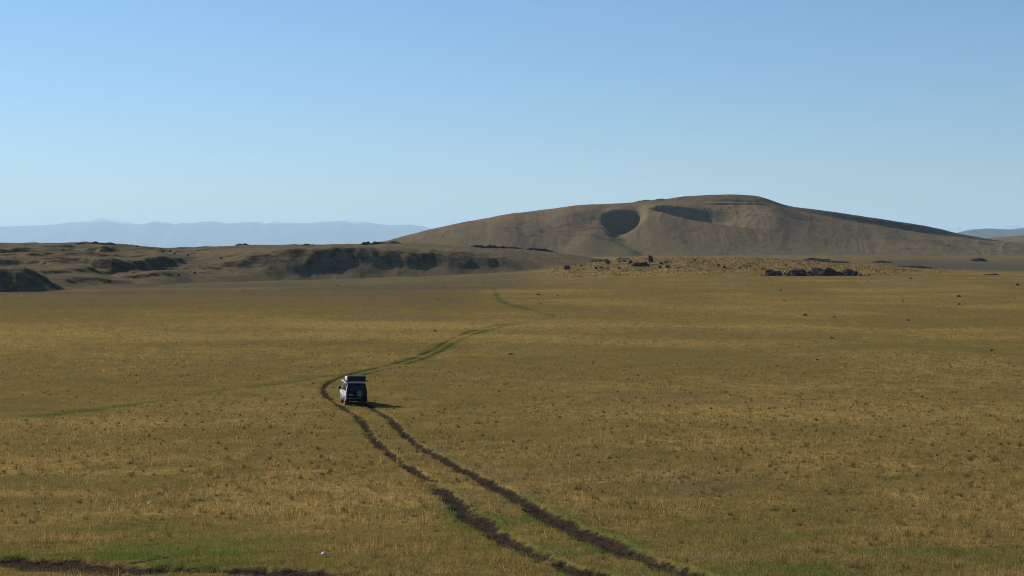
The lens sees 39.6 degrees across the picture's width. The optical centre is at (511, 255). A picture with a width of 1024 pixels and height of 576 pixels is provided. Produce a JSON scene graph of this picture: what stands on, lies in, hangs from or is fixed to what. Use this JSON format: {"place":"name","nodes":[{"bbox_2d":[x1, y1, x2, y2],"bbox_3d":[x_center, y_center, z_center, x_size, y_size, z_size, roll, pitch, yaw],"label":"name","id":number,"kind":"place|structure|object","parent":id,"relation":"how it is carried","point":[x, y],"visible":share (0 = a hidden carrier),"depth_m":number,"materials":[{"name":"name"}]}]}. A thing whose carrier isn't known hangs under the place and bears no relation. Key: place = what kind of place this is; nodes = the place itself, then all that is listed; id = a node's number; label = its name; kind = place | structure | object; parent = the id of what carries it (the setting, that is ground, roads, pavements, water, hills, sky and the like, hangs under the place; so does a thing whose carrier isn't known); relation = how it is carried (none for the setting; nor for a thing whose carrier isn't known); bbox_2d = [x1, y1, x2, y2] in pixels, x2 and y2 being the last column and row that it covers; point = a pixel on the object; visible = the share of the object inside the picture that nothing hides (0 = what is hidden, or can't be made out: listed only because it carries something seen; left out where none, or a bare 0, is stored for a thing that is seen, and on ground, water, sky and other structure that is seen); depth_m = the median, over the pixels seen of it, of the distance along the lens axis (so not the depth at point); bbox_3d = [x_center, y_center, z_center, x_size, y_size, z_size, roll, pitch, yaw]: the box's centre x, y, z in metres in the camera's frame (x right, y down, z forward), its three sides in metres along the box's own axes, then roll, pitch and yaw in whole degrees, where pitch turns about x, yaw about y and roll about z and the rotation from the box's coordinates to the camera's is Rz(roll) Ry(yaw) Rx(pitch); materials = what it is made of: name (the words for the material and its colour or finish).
{"place":"outdoors","nodes":[
{"label":"outdoors","id":0,"kind":"place"},
{"bbox_2d":[0,216,430,247],"bbox_3d":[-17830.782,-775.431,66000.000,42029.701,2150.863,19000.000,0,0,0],"label":"mountains","id":1,"kind":"structure","parent":0,"point":[158,233],"depth_m":62185.17,"materials":[{"name":"blue"}]},
{"bbox_2d":[0,241,604,291],"bbox_3d":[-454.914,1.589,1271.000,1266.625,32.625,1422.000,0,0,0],"label":"ridge","id":2,"kind":"structure","parent":0,"point":[33,267],"depth_m":966.27,"materials":[{"name":"brown soil"}]},
{"bbox_2d":[78,241,115,244],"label":"rock outcrop","id":3,"kind":"object","parent":2,"relation":"on","point":[96,242],"visible":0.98,"depth_m":1103.22,"materials":[{"name":"grey stone"}]},
{"bbox_2d":[360,241,401,244],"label":"rock outcrop","id":4,"kind":"object","parent":2,"relation":"on","point":[374,242],"visible":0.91,"depth_m":1168.20,"materials":[{"name":"grey stone"}]},
{"bbox_2d":[470,245,557,252],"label":"rock outcrop","id":5,"kind":"object","parent":2,"relation":"on","point":[495,246],"visible":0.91,"depth_m":1244.31,"materials":[{"name":"black stone"}]},
{"bbox_2d":[590,257,629,261],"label":"rock outcrop","id":6,"kind":"object","parent":2,"relation":"on","point":[599,260],"visible":0.3,"depth_m":1154.52,"materials":[{"name":"grey stone"}]},
{"bbox_2d":[0,255,1023,575],"bbox_3d":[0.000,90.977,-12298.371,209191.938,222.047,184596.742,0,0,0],"label":"ground","id":7,"kind":"structure","parent":0,"point":[660,351],"depth_m":131.76,"materials":[{"name":"green plant"}]},
{"bbox_2d":[339,375,368,404],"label":"off road vehicle","id":8,"kind":"object","parent":7,"relation":"on","point":[353,388],"visible":1,"depth_m":122.73,"materials":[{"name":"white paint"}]},
{"bbox_2d":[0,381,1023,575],"bbox_3d":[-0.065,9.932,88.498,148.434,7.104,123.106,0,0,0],"label":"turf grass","id":9,"kind":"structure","parent":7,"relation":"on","point":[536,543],"depth_m":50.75,"materials":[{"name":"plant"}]},
{"bbox_2d":[0,269,1023,383],"bbox_3d":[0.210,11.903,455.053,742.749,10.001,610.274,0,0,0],"label":"grass","id":10,"kind":"structure","parent":7,"relation":"on","point":[481,371],"depth_m":250.79,"materials":[{"name":"plant"}]},
{"bbox_2d":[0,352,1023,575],"bbox_3d":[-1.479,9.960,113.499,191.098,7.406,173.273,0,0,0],"label":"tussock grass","id":11,"kind":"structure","parent":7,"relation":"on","point":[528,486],"depth_m":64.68,"materials":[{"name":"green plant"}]},
{"bbox_2d":[401,445,769,561],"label":"grass","id":12,"kind":"structure","parent":7,"relation":"on","point":[560,549],"depth_m":42.55,"materials":[{"name":"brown plant"}]},
{"bbox_2d":[790,270,799,275],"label":"boulder","id":13,"kind":"object","parent":7,"relation":"on","point":[794,272],"visible":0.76,"depth_m":701.28,"materials":[{"name":"grey stone"}]},
{"bbox_2d":[799,272,806,275],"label":"boulder","id":14,"kind":"object","parent":7,"relation":"on","point":[802,273],"visible":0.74,"depth_m":702.13,"materials":[{"name":"grey stone"}]},
{"bbox_2d":[812,269,820,275],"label":"boulder","id":15,"kind":"object","parent":7,"relation":"on","point":[815,271],"visible":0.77,"depth_m":705.19,"materials":[{"name":"grey stone"}]},
{"bbox_2d":[803,258,830,259],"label":"rock outcrop","id":16,"kind":"object","parent":7,"relation":"on","point":[815,259],"visible":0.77,"depth_m":1495.45,"materials":[{"name":"grey stone"}]},
{"bbox_2d":[818,271,828,275],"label":"boulder","id":17,"kind":"object","parent":7,"relation":"on","point":[823,273],"visible":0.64,"depth_m":700.99,"materials":[{"name":"grey stone"}]},
{"bbox_2d":[805,260,849,262],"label":"rock outcrop","id":18,"kind":"object","parent":7,"relation":"on","point":[829,261],"visible":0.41,"depth_m":1124.14,"materials":[{"name":"grey stone"}]},
{"bbox_2d":[823,268,835,273],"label":"boulder","id":19,"kind":"object","parent":7,"relation":"on","point":[830,270],"visible":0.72,"depth_m":705.44,"materials":[{"name":"grey stone"}]},
{"bbox_2d":[845,269,853,274],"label":"boulder","id":20,"kind":"object","parent":7,"relation":"on","point":[850,271],"visible":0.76,"depth_m":709.33,"materials":[{"name":"grey stone"}]},
{"bbox_2d":[873,260,892,262],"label":"rock outcrop","id":21,"kind":"object","parent":7,"relation":"on","point":[880,261],"visible":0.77,"depth_m":1246.31,"materials":[{"name":"grey stone"}]},
{"bbox_2d":[897,266,931,267],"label":"rock outcrop","id":22,"kind":"object","parent":7,"relation":"on","point":[915,266],"visible":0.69,"depth_m":1002.62,"materials":[{"name":"grey stone"}]},
{"bbox_2d":[971,257,986,261],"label":"rock outcrop","id":23,"kind":"object","parent":7,"relation":"on","point":[980,259],"visible":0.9,"depth_m":1475.59,"materials":[{"name":"grey stone"}]},
{"bbox_2d":[0,0,1023,232],"label":"sky","id":24,"kind":"structure","parent":0,"point":[432,114],"materials":[{"name":"blue"}]},
{"bbox_2d":[383,194,1023,256],"bbox_3d":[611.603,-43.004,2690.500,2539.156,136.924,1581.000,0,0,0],"label":"hill","id":25,"kind":"structure","parent":0,"point":[640,228],"depth_m":2244.16,"materials":[{"name":"brown soil"}]},
{"bbox_2d":[541,256,957,276],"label":"rough grass","id":26,"kind":"structure","parent":0,"point":[808,264],"depth_m":806.97,"materials":[{"name":"beige plant"}]},
{"bbox_2d":[938,226,972,230],"bbox_3d":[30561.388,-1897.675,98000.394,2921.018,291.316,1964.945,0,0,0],"label":"cloud","id":27,"kind":"structure","parent":0,"point":[959,228],"depth_m":97681.38,"materials":[{"name":"white"}]},
{"bbox_2d":[958,228,1023,238],"bbox_3d":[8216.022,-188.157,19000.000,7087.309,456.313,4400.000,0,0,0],"label":"blue hills","id":28,"kind":"structure","parent":0,"point":[985,233],"depth_m":18534.07,"materials":[{"name":"blue"}]},
{"bbox_2d":[986,235,1023,243],"bbox_3d":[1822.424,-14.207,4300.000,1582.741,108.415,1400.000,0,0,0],"label":"brown hills","id":29,"kind":"structure","parent":0,"point":[1017,239],"depth_m":4195.97,"materials":[{"name":"brown soil"}]},
{"bbox_2d":[996,223,1023,227],"bbox_3d":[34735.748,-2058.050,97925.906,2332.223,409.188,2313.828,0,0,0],"label":"cloud","id":30,"kind":"structure","parent":0,"point":[1014,225],"depth_m":97827.30,"materials":[{"name":"white"}]}
]}

